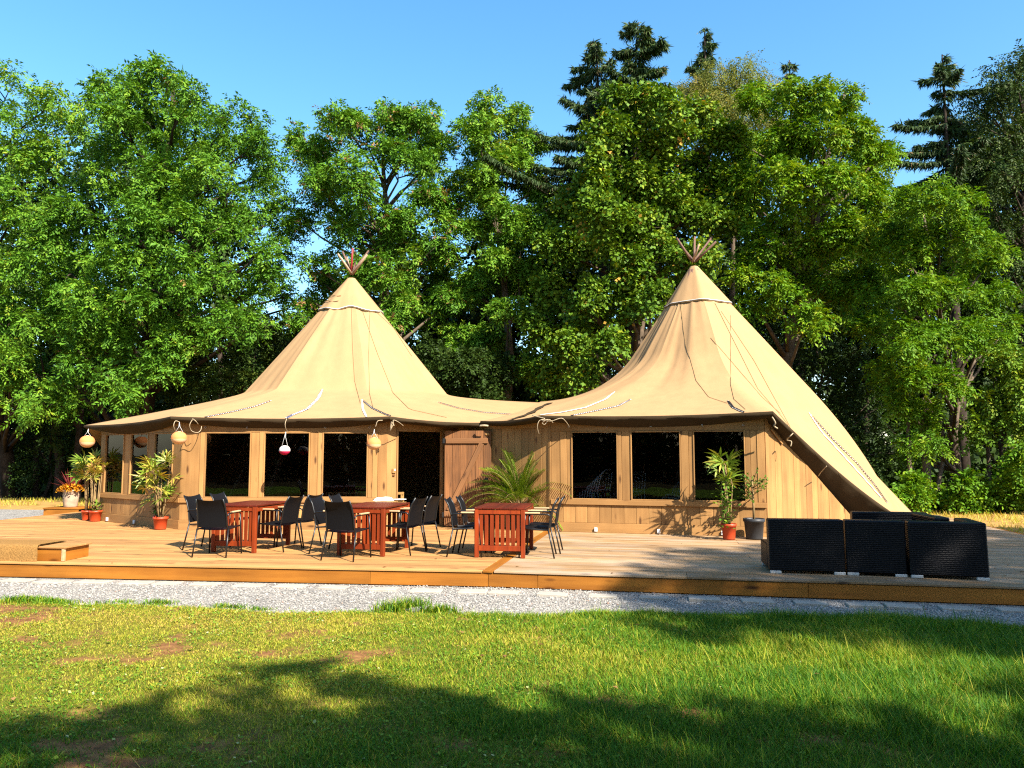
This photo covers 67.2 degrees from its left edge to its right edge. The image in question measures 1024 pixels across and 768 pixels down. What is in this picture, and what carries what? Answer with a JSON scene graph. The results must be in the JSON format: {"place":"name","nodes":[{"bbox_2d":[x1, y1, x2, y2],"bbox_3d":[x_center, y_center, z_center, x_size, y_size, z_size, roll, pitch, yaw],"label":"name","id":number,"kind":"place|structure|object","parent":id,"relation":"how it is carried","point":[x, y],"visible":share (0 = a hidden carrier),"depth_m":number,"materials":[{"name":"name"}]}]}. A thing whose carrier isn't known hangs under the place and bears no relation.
{"place":"outdoors","nodes":[
{"label":"outdoors","id":0,"kind":"place"},
{"bbox_2d":[0,509,43,519],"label":"gravel path","id":1,"kind":"structure","parent":0,"point":[5,514],"depth_m":22.22,"materials":[{"name":"white gravel"}]},
{"bbox_2d":[43,506,96,514],"bbox_3d":[-11.075,3.260,19.283,0.950,0.358,0.700,-1,-5,7],"label":"side step","id":2,"kind":"object","parent":1,"relation":"on","point":[54,510],"visible":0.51,"depth_m":18.98,"materials":[{"name":"brown wood"}]},
{"bbox_2d":[53,468,84,506],"bbox_3d":[-11.074,2.590,19.357,0.981,0.988,1.012,0,-5,0],"label":"planter","id":3,"kind":"object","parent":2,"relation":"on","point":[71,490],"visible":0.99,"depth_m":19.20,"materials":[{"name":"ceramic"}]},
{"bbox_2d":[0,474,1023,572],"bbox_3d":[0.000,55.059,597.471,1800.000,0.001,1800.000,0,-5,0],"label":"ground","id":4,"kind":"structure","parent":0,"point":[50,495],"depth_m":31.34,"materials":[{"name":"plant"}]},
{"bbox_2d":[32,379,39,496],"bbox_3d":[-19.835,2.249,32.099,1.007,4.949,0.404,-2,-6,23],"label":"bare trunk","id":5,"kind":"object","parent":4,"relation":"on","point":[35,490],"visible":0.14,"depth_m":31.76,"materials":[{"name":"brown plant"}]},
{"bbox_2d":[0,137,95,489],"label":"forest tree","id":6,"kind":"object","parent":4,"relation":"on","point":[48,352],"visible":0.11,"depth_m":37.70,"materials":[{"name":"green plant"}]},
{"bbox_2d":[0,58,100,497],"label":"ash tree","id":7,"kind":"object","parent":4,"relation":"on","point":[36,152],"visible":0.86,"depth_m":27.77,"materials":[{"name":"green plant"}]},
{"bbox_2d":[2,389,100,497],"bbox_3d":[-20.143,2.734,32.589,7.542,4.923,4.360,-2,-6,25],"label":"bush","id":8,"kind":"object","parent":4,"relation":"on","point":[47,445],"visible":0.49,"depth_m":31.00,"materials":[{"name":"green plant"}]},
{"bbox_2d":[52,370,65,498],"bbox_3d":[-18.509,2.034,31.114,1.412,5.277,0.586,-1,-5,13],"label":"bare trunk","id":9,"kind":"object","parent":4,"relation":"on","point":[57,478],"visible":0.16,"depth_m":30.75,"materials":[{"name":"brown plant"}]},
{"bbox_2d":[60,386,83,498],"bbox_3d":[-17.519,2.168,30.566,1.209,4.783,0.697,0,-5,0],"label":"bare trunk","id":10,"kind":"object","parent":4,"relation":"on","point":[78,436],"visible":0.53,"depth_m":30.55,"materials":[{"name":"brown plant"}]},
{"bbox_2d":[12,127,139,487],"bbox_3d":[-22.841,-3.643,40.643,7.547,19.291,7.309,0,-5,0],"label":"forest tree","id":11,"kind":"object","parent":4,"relation":"on","point":[103,209],"visible":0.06,"depth_m":39.21,"materials":[{"name":"green plant"}]},
{"bbox_2d":[71,134,224,418],"bbox_3d":[-18.495,-3.292,38.707,7.506,18.537,7.194,0,-5,0],"label":"forest tree","id":12,"kind":"object","parent":4,"relation":"on","point":[159,407],"visible":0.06,"depth_m":37.29,"materials":[{"name":"green plant"}]},
{"bbox_2d":[0,49,314,429],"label":"ash tree","id":13,"kind":"object","parent":4,"relation":"on","point":[176,192],"visible":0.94,"depth_m":26.97,"materials":[{"name":"green plant"}]},
{"bbox_2d":[161,192,266,410],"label":"forest tree","id":14,"kind":"object","parent":4,"relation":"on","point":[226,254],"visible":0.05,"depth_m":39.98,"materials":[{"name":"green plant"}]},
{"bbox_2d":[158,310,289,409],"bbox_3d":[-10.822,0.810,30.155,5.797,7.369,4.341,2,-5,-21],"label":"bush","id":15,"kind":"object","parent":4,"relation":"on","point":[247,374],"visible":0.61,"depth_m":29.33,"materials":[{"name":"green plant"}]},
{"bbox_2d":[223,311,304,397],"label":"forest tree","id":16,"kind":"object","parent":4,"relation":"on","point":[259,359],"visible":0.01,"depth_m":37.45,"materials":[{"name":"green plant"}]},
{"bbox_2d":[276,96,470,343],"bbox_3d":[-5.653,-3.551,29.524,8.028,15.956,7.282,0,-5,0],"label":"ash tree","id":17,"kind":"object","parent":4,"relation":"on","point":[328,184],"visible":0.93,"depth_m":28.69,"materials":[{"name":"green plant"}]},
{"bbox_2d":[339,227,445,375],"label":"forest tree","id":18,"kind":"object","parent":4,"relation":"on","point":[419,293],"visible":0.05,"depth_m":38.16,"materials":[{"name":"green plant"}]},
{"bbox_2d":[411,267,492,389],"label":"forest tree","id":19,"kind":"object","parent":4,"relation":"on","point":[424,288],"visible":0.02,"depth_m":38.90,"materials":[{"name":"green plant"}]},
{"bbox_2d":[412,331,520,400],"bbox_3d":[-2.064,1.212,27.838,4.510,6.152,4.070,-2,-6,26],"label":"bush","id":20,"kind":"object","parent":4,"relation":"on","point":[445,366],"visible":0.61,"depth_m":27.11,"materials":[{"name":"green plant"}]},
{"bbox_2d":[446,232,543,401],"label":"forest tree","id":21,"kind":"object","parent":4,"relation":"on","point":[475,320],"visible":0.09,"depth_m":36.31,"materials":[{"name":"green plant"}]},
{"bbox_2d":[432,84,558,400],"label":"ash tree","id":22,"kind":"object","parent":4,"relation":"on","point":[517,228],"visible":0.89,"depth_m":29.34,"materials":[{"name":"green plant"}]},
{"bbox_2d":[14,419,1011,494],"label":"undergrowth","id":23,"kind":"object","parent":4,"relation":"on","point":[975,457],"visible":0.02,"depth_m":34.07,"materials":[{"name":"green plant"}]},
{"bbox_2d":[511,202,607,401],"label":"forest tree","id":24,"kind":"object","parent":4,"relation":"on","point":[527,394],"visible":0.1,"depth_m":36.43,"materials":[{"name":"green plant"}]},
{"bbox_2d":[479,39,726,384],"bbox_3d":[2.768,-4.858,30.595,10.225,18.709,9.579,4,-6,-35],"label":"spruce tree","id":25,"kind":"object","parent":4,"relation":"on","point":[594,55],"visible":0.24,"depth_m":31.07,"materials":[{"name":"green plant"}]},
{"bbox_2d":[563,232,674,385],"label":"forest tree","id":26,"kind":"object","parent":4,"relation":"on","point":[646,325],"visible":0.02,"depth_m":38.12,"materials":[{"name":"green plant"}]},
{"bbox_2d":[507,76,755,401],"bbox_3d":[4.428,-3.518,28.032,9.416,15.655,8.341,0,-5,0],"label":"maple tree","id":27,"kind":"object","parent":4,"relation":"on","point":[603,208],"visible":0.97,"depth_m":26.30,"materials":[{"name":"green plant"}]},
{"bbox_2d":[549,21,715,340],"bbox_3d":[4.674,-5.079,30.132,6.986,19.066,5.596,-3,-6,31],"label":"spruce tree","id":28,"kind":"object","parent":4,"relation":"on","point":[647,45],"visible":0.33,"depth_m":30.35,"materials":[{"name":"green plant"}]},
{"bbox_2d":[648,139,738,314],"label":"forest tree","id":29,"kind":"object","parent":4,"relation":"on","point":[679,228],"visible":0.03,"depth_m":37.17,"materials":[{"name":"green plant"}]},
{"bbox_2d":[678,27,748,282],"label":"spruce tree","id":30,"kind":"object","parent":4,"relation":"on","point":[709,46],"visible":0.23,"depth_m":36.34,"materials":[{"name":"green plant"}]},
{"bbox_2d":[670,48,789,304],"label":"birch tree","id":31,"kind":"object","parent":4,"relation":"on","point":[732,81],"visible":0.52,"depth_m":32.13,"materials":[{"name":"green plant"}]},
{"bbox_2d":[702,151,808,381],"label":"forest tree","id":32,"kind":"object","parent":4,"relation":"on","point":[738,246],"visible":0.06,"depth_m":39.34,"materials":[{"name":"green plant"}]},
{"bbox_2d":[765,60,804,381],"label":"spruce tree","id":33,"kind":"object","parent":4,"relation":"on","point":[789,67],"visible":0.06,"depth_m":37.25,"materials":[{"name":"green plant"}]},
{"bbox_2d":[693,72,909,367],"bbox_3d":[11.441,-3.627,28.854,6.746,16.139,10.828,-4,-7,40],"label":"ash tree","id":34,"kind":"object","parent":4,"relation":"on","point":[849,232],"visible":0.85,"depth_m":25.98,"materials":[{"name":"green plant"}]},
{"bbox_2d":[743,144,879,452],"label":"forest tree","id":35,"kind":"object","parent":4,"relation":"on","point":[825,387],"visible":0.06,"depth_m":37.52,"materials":[{"name":"green plant"}]},
{"bbox_2d":[749,304,921,482],"bbox_3d":[12.147,0.717,29.578,7.345,7.741,4.940,0,-5,0],"label":"bush","id":36,"kind":"object","parent":4,"relation":"on","point":[847,398],"visible":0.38,"depth_m":28.53,"materials":[{"name":"green plant"}]},
{"bbox_2d":[824,170,936,485],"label":"forest tree","id":37,"kind":"object","parent":4,"relation":"on","point":[874,356],"visible":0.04,"depth_m":38.47,"materials":[{"name":"green plant"}]},
{"bbox_2d":[890,468,945,512],"bbox_3d":[11.757,3.359,22.405,1.677,1.846,3.602,-3,-6,34],"label":"bush","id":38,"kind":"object","parent":4,"relation":"on","point":[915,492],"visible":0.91,"depth_m":21.57,"materials":[{"name":"green plant"}]},
{"bbox_2d":[838,171,1023,485],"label":"rowan tree","id":39,"kind":"object","parent":4,"relation":"on","point":[906,373],"visible":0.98,"depth_m":23.78,"materials":[{"name":"green plant"}]},
{"bbox_2d":[864,187,1010,481],"bbox_3d":[20.862,-2.388,38.177,5.957,15.846,8.139,-4,-7,38],"label":"forest tree","id":40,"kind":"object","parent":4,"relation":"on","point":[933,391],"visible":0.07,"depth_m":36.60,"materials":[{"name":"green plant"}]},
{"bbox_2d":[934,417,957,490],"bbox_3d":[13.662,2.503,24.375,1.090,2.977,0.378,1,-5,-12],"label":"bare trunk","id":41,"kind":"object","parent":4,"relation":"on","point":[941,469],"visible":0.33,"depth_m":24.32,"materials":[{"name":"brown plant"}]},
{"bbox_2d":[881,53,1023,477],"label":"spruce tree","id":42,"kind":"object","parent":4,"relation":"on","point":[941,124],"visible":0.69,"depth_m":31.33,"materials":[{"name":"green plant"}]},
{"bbox_2d":[930,465,1007,514],"bbox_3d":[13.528,3.729,23.565,2.237,2.577,4.224,0,-5,0],"label":"bush","id":43,"kind":"object","parent":4,"relation":"on","point":[967,493],"visible":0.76,"depth_m":22.27,"materials":[{"name":"green plant"}]},
{"bbox_2d":[933,116,1018,481],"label":"forest tree","id":44,"kind":"object","parent":4,"relation":"on","point":[986,282],"visible":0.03,"depth_m":37.86,"materials":[{"name":"green plant"}]},
{"bbox_2d":[938,38,1023,329],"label":"birch tree","id":45,"kind":"object","parent":4,"relation":"on","point":[1001,94],"visible":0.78,"depth_m":30.20,"materials":[{"name":"green plant"}]},
{"bbox_2d":[948,339,1023,511],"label":"young tree","id":46,"kind":"object","parent":4,"relation":"on","point":[1008,416],"visible":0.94,"depth_m":23.32,"materials":[{"name":"green plant"}]},
{"bbox_2d":[960,65,1023,450],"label":"forest tree","id":47,"kind":"object","parent":4,"relation":"on","point":[1018,281],"visible":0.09,"depth_m":36.53,"materials":[{"name":"green plant"}]},
{"bbox_2d":[977,436,1023,513],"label":"bush","id":48,"kind":"object","parent":4,"relation":"on","point":[1010,485],"visible":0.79,"depth_m":22.26,"materials":[{"name":"green plant"}]},
{"bbox_2d":[0,598,1023,767],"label":"lawn","id":49,"kind":"structure","parent":0,"point":[125,761],"depth_m":5.40,"materials":[{"name":"plant"}]},
{"bbox_2d":[0,599,1023,767],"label":"clover","id":50,"kind":"object","parent":49,"relation":"on","point":[215,732],"visible":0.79,"depth_m":5.66,"materials":[{"name":"green plant"}]},
{"bbox_2d":[0,594,1023,656],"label":"edge grass","id":51,"kind":"structure","parent":49,"relation":"on","point":[408,604],"depth_m":8.27,"materials":[{"name":"green plant"}]},
{"bbox_2d":[0,572,1023,625],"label":"gravel strip","id":52,"kind":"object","parent":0,"point":[272,603],"visible":0.27,"depth_m":8.91,"materials":[{"name":"grey gravel"}]},
{"bbox_2d":[0,511,1023,604],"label":"wooden deck","id":53,"kind":"structure","parent":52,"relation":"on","point":[685,564],"depth_m":10.12,"materials":[{"name":"brown wood"}]},
{"bbox_2d":[37,542,91,560],"bbox_3d":[-6.620,2.307,10.643,1.360,0.194,0.552,-1,-5,7],"label":"step box","id":54,"kind":"object","parent":53,"relation":"on","point":[62,551],"visible":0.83,"depth_m":10.38,"materials":[{"name":"brown wood"}]},
{"bbox_2d":[0,539,64,561],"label":"woven mat","id":55,"kind":"object","parent":54,"relation":"on","point":[20,550],"visible":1,"depth_m":10.34,"materials":[{"name":"wicker"}]},
{"bbox_2d":[66,449,102,519],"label":"potted palm","id":56,"kind":"object","parent":53,"relation":"on","point":[80,462],"visible":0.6,"depth_m":16.51,"materials":[{"name":"plant"}]},
{"bbox_2d":[69,447,110,521],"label":"potted palm","id":57,"kind":"object","parent":53,"relation":"on","point":[95,513],"visible":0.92,"depth_m":16.34,"materials":[{"name":"plant"}]},
{"bbox_2d":[97,422,182,528],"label":"timber wall","id":58,"kind":"structure","parent":53,"relation":"on","point":[121,498],"depth_m":15.73,"materials":[{"name":"brown wood"}]},
{"bbox_2d":[103,434,124,493],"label":"window","id":59,"kind":"structure","parent":58,"relation":"in","point":[114,443],"depth_m":16.27,"materials":[{"name":"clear glass"}]},
{"bbox_2d":[128,433,148,495],"bbox_3d":[-7.577,1.629,15.636,0.683,1.250,0.051,-4,-6,36],"label":"window","id":60,"kind":"structure","parent":58,"relation":"in","point":[139,441],"depth_m":15.73,"materials":[{"name":"brown glass"}]},
{"bbox_2d":[152,432,173,496],"bbox_3d":[-6.839,1.581,15.098,0.681,1.250,0.051,-4,-6,36],"label":"window","id":61,"kind":"structure","parent":58,"relation":"in","point":[162,441],"depth_m":15.16,"materials":[{"name":"brown glass"}]},
{"bbox_2d":[130,450,181,529],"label":"potted palm","id":62,"kind":"object","parent":53,"relation":"on","point":[160,521],"visible":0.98,"depth_m":14.63,"materials":[{"name":"plant"}]},
{"bbox_2d":[182,494,230,549],"bbox_3d":[-4.647,2.092,11.709,0.554,0.816,0.514,-1,-5,10],"label":"sling chair","id":63,"kind":"object","parent":53,"relation":"on","point":[191,507],"visible":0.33,"depth_m":11.66,"materials":[{"name":"grey metal"}]},
{"bbox_2d":[191,499,241,557],"bbox_3d":[-4.175,2.021,10.916,0.514,0.816,0.554,-1,-5,6],"label":"sling chair","id":64,"kind":"object","parent":53,"relation":"on","point":[211,515],"visible":1,"depth_m":10.75,"materials":[{"name":"black fabric"}]},
{"bbox_2d":[211,500,290,552],"bbox_3d":[-3.959,2.158,11.755,0.713,0.687,1.080,-1,-5,11],"label":"garden table","id":65,"kind":"object","parent":53,"relation":"on","point":[253,507],"visible":0.81,"depth_m":11.27,"materials":[{"name":"brown wood"}]},
{"bbox_2d":[257,495,304,551],"bbox_3d":[-3.475,2.079,11.568,0.554,0.816,0.514,-2,-5,17],"label":"sling chair","id":66,"kind":"object","parent":53,"relation":"on","point":[290,511],"visible":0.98,"depth_m":11.51,"materials":[{"name":"black fabric"}]},
{"bbox_2d":[179,422,386,528],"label":"timber wall","id":67,"kind":"structure","parent":53,"relation":"on","point":[193,465],"depth_m":14.73,"materials":[{"name":"brown wood"}]},
{"bbox_2d":[203,432,251,497],"bbox_3d":[-5.442,1.549,14.741,0.883,1.250,0.050,0,-5,0],"label":"window","id":68,"kind":"structure","parent":67,"relation":"in","point":[205,456],"depth_m":14.73,"materials":[{"name":"black glass"}]},
{"bbox_2d":[262,432,310,497],"bbox_3d":[-4.313,1.549,14.741,0.883,1.250,0.050,0,-5,0],"label":"window","id":69,"kind":"structure","parent":67,"relation":"in","point":[264,432],"depth_m":14.73,"materials":[{"name":"black glass"}]},
{"bbox_2d":[321,432,368,497],"bbox_3d":[-3.197,1.549,14.741,0.876,1.250,0.050,0,-5,0],"label":"window","id":70,"kind":"structure","parent":67,"relation":"in","point":[323,432],"depth_m":14.72,"materials":[{"name":"black glass"}]},
{"bbox_2d":[276,493,323,547],"bbox_3d":[-3.305,2.124,12.064,0.554,0.816,0.514,-2,-5,18],"label":"sling chair","id":71,"kind":"object","parent":53,"relation":"on","point":[307,515],"visible":0.65,"depth_m":11.93,"materials":[{"name":"grey metal"}]},
{"bbox_2d":[84,248,538,499],"bbox_3d":[-4.400,-0.030,19.351,10.700,6.974,9.856,0,-5,0],"label":"tipi tent","id":72,"kind":"object","parent":53,"relation":"on","point":[347,357],"visible":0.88,"depth_m":17.94,"materials":[{"name":"fabric"}]},
{"bbox_2d":[308,496,327,553],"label":"sling chair","id":73,"kind":"object","parent":53,"relation":"on","point":[317,503],"visible":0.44,"depth_m":11.24,"materials":[{"name":"black fabric"}]},
{"bbox_2d":[320,500,371,561],"bbox_3d":[-2.275,1.990,10.560,0.514,0.816,0.554,-2,-5,18],"label":"sling chair","id":74,"kind":"object","parent":53,"relation":"on","point":[339,517],"visible":1,"depth_m":10.41,"materials":[{"name":"grey metal"}]},
{"bbox_2d":[337,502,409,556],"bbox_3d":[-2.029,2.125,11.376,0.713,0.686,1.080,-1,-5,11],"label":"garden table","id":75,"kind":"object","parent":53,"relation":"on","point":[378,511],"visible":0.81,"depth_m":10.89,"materials":[{"name":"brown wood"}]},
{"bbox_2d":[386,496,427,555],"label":"sling chair","id":76,"kind":"object","parent":53,"relation":"on","point":[415,513],"visible":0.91,"depth_m":11.16,"materials":[{"name":"black fabric"}]},
{"bbox_2d":[397,494,442,549],"bbox_3d":[-1.395,2.099,11.785,0.554,0.816,0.514,-2,-5,18],"label":"sling chair","id":77,"kind":"object","parent":53,"relation":"on","point":[430,510],"visible":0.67,"depth_m":11.70,"materials":[{"name":"black fabric"}]},
{"bbox_2d":[386,421,457,528],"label":"timber wall","id":78,"kind":"structure","parent":53,"relation":"on","point":[392,465],"depth_m":14.88,"materials":[{"name":"brown wood"}]},
{"bbox_2d":[444,497,485,557],"bbox_3d":[-0.667,2.028,10.988,0.554,0.816,0.514,0,-5,5],"label":"sling chair","id":79,"kind":"object","parent":53,"relation":"on","point":[452,511],"visible":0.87,"depth_m":11.05,"materials":[{"name":"black fabric"}]},
{"bbox_2d":[456,495,494,552],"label":"sling chair","id":80,"kind":"object","parent":53,"relation":"on","point":[459,498],"visible":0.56,"depth_m":11.54,"materials":[{"name":"black fabric"}]},
{"bbox_2d":[474,503,533,557],"bbox_3d":[-0.100,2.107,11.182,0.713,0.687,1.060,-1,-5,8],"label":"garden table","id":81,"kind":"object","parent":53,"relation":"on","point":[495,511],"visible":0.97,"depth_m":10.70,"materials":[{"name":"brown wood"}]},
{"bbox_2d":[458,421,551,530],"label":"timber wall","id":82,"kind":"structure","parent":53,"relation":"on","point":[518,441],"depth_m":14.68,"materials":[{"name":"brown wood"}]},
{"bbox_2d":[442,431,490,526],"bbox_3d":[-0.890,1.842,15.043,0.961,1.863,0.109,0,-5,5],"label":"plank door","id":83,"kind":"structure","parent":82,"relation":"attached to","point":[466,459],"depth_m":15.08,"materials":[{"name":"brown wood"}]},
{"bbox_2d":[462,448,574,530],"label":"feather palm","id":84,"kind":"object","parent":53,"relation":"on","point":[520,487],"visible":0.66,"depth_m":14.48,"materials":[{"name":"plant"}]},
{"bbox_2d":[518,497,558,558],"bbox_3d":[0.387,2.018,10.879,0.554,0.816,0.514,-1,-5,6],"label":"sling chair","id":85,"kind":"object","parent":53,"relation":"on","point":[535,527],"visible":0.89,"depth_m":10.68,"materials":[{"name":"grey metal"}]},
{"bbox_2d":[526,495,564,553],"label":"sling chair","id":86,"kind":"object","parent":53,"relation":"on","point":[553,525],"visible":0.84,"depth_m":11.26,"materials":[{"name":"black fabric"}]},
{"bbox_2d":[551,419,766,536],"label":"timber wall","id":87,"kind":"structure","parent":53,"relation":"on","point":[624,512],"depth_m":13.80,"materials":[{"name":"brown wood"}]},
{"bbox_2d":[571,431,617,499],"bbox_3d":[1.514,1.496,14.145,0.862,1.250,0.050,-1,-5,16],"label":"window","id":88,"kind":"structure","parent":87,"relation":"in","point":[616,432],"depth_m":14.15,"materials":[{"name":"black glass"}]},
{"bbox_2d":[630,431,681,500],"bbox_3d":[2.582,1.470,13.848,0.892,1.250,0.050,-1,-5,16],"label":"window","id":89,"kind":"structure","parent":87,"relation":"in","point":[630,431],"depth_m":13.82,"materials":[{"name":"black glass"}]},
{"bbox_2d":[693,430,746,501],"bbox_3d":[3.647,1.443,13.553,0.889,1.250,0.050,-1,-5,16],"label":"window","id":90,"kind":"structure","parent":87,"relation":"in","point":[743,431],"depth_m":13.54,"materials":[{"name":"black glass"}]},
{"bbox_2d":[480,236,910,513],"bbox_3d":[4.727,-0.155,18.233,9.004,7.025,10.186,-1,-5,14],"label":"tipi tent","id":91,"kind":"object","parent":53,"relation":"on","point":[706,353],"visible":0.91,"depth_m":16.48,"materials":[{"name":"fabric"}]},
{"bbox_2d":[703,447,742,539],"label":"potted palm","id":92,"kind":"object","parent":53,"relation":"on","point":[728,529],"visible":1,"depth_m":12.90,"materials":[{"name":"plant"}]},
{"bbox_2d":[737,467,768,539],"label":"potted tree","id":93,"kind":"object","parent":53,"relation":"on","point":[754,527],"visible":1,"depth_m":12.93,"materials":[{"name":"green plant"}]},
{"bbox_2d":[761,518,845,574],"bbox_3d":[3.600,1.987,9.598,0.866,0.644,0.750,-1,-5,10],"label":"wicker sofa section","id":94,"kind":"object","parent":53,"relation":"on","point":[800,544],"visible":1,"depth_m":9.27,"materials":[{"name":"black wicker"}]},
{"bbox_2d":[764,418,849,519],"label":"timber wall","id":95,"kind":"structure","parent":53,"relation":"on","point":[795,485],"depth_m":13.86,"materials":[{"name":"brown wood"}]},
{"bbox_2d":[843,519,906,576],"bbox_3d":[4.385,1.972,9.434,0.656,0.644,0.750,-1,-5,14],"label":"wicker sofa section","id":96,"kind":"object","parent":53,"relation":"on","point":[874,546],"visible":0.81,"depth_m":9.11,"materials":[{"name":"black wicker"}]},
{"bbox_2d":[850,511,927,539],"bbox_3d":[5.072,2.044,10.237,0.946,0.644,0.750,-1,-5,14],"label":"wicker sofa section","id":97,"kind":"object","parent":53,"relation":"on","point":[887,515],"visible":0.1,"depth_m":10.43,"materials":[{"name":"black wicker"}]},
{"bbox_2d":[905,513,949,541],"bbox_3d":[5.143,2.015,9.915,0.750,0.644,0.716,-1,-5,6],"label":"wicker sofa section","id":98,"kind":"object","parent":53,"relation":"on","point":[922,517],"visible":0.06,"depth_m":9.87,"materials":[{"name":"black wicker"}]},
{"bbox_2d":[905,518,989,580],"bbox_3d":[5.135,1.954,9.235,0.816,0.644,0.790,-1,-5,16],"label":"wicker sofa section","id":99,"kind":"object","parent":53,"relation":"on","point":[957,547],"visible":0.84,"depth_m":8.89,"materials":[{"name":"black wicker"}]},
{"bbox_2d":[0,581,1023,624],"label":"loose gravel","id":100,"kind":"structure","parent":52,"relation":"on","point":[81,585],"depth_m":8.87,"materials":[{"name":"grey gravel"}]},
{"bbox_2d":[845,602,883,609],"bbox_3d":[3.860,2.441,8.447,0.358,0.060,0.200,-1,-6,10],"label":"concrete pad","id":101,"kind":"object","parent":52,"relation":"on","point":[857,605],"visible":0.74,"depth_m":8.38,"materials":[{"name":"grey concrete"}]},
{"bbox_2d":[883,602,922,609],"bbox_3d":[4.249,2.436,8.379,0.355,0.060,0.200,0,-4,14],"label":"concrete pad","id":102,"kind":"object","parent":52,"relation":"on","point":[899,606],"visible":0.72,"depth_m":8.32,"materials":[{"name":"grey concrete"}]},
{"bbox_2d":[936,605,980,611],"bbox_3d":[4.791,2.429,8.270,0.376,0.060,0.200,0,-5,11],"label":"concrete pad","id":103,"kind":"object","parent":52,"relation":"on","point":[955,608],"visible":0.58,"depth_m":8.22,"materials":[{"name":"grey concrete"}]},
{"bbox_2d":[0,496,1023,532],"bbox_3d":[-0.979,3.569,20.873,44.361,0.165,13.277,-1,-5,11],"label":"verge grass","id":104,"kind":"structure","parent":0,"point":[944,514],"depth_m":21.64,"materials":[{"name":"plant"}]},
{"bbox_2d":[0,0,1023,442],"label":"sky","id":105,"kind":"structure","parent":0,"point":[285,58],"materials":[{"name":"blue"}]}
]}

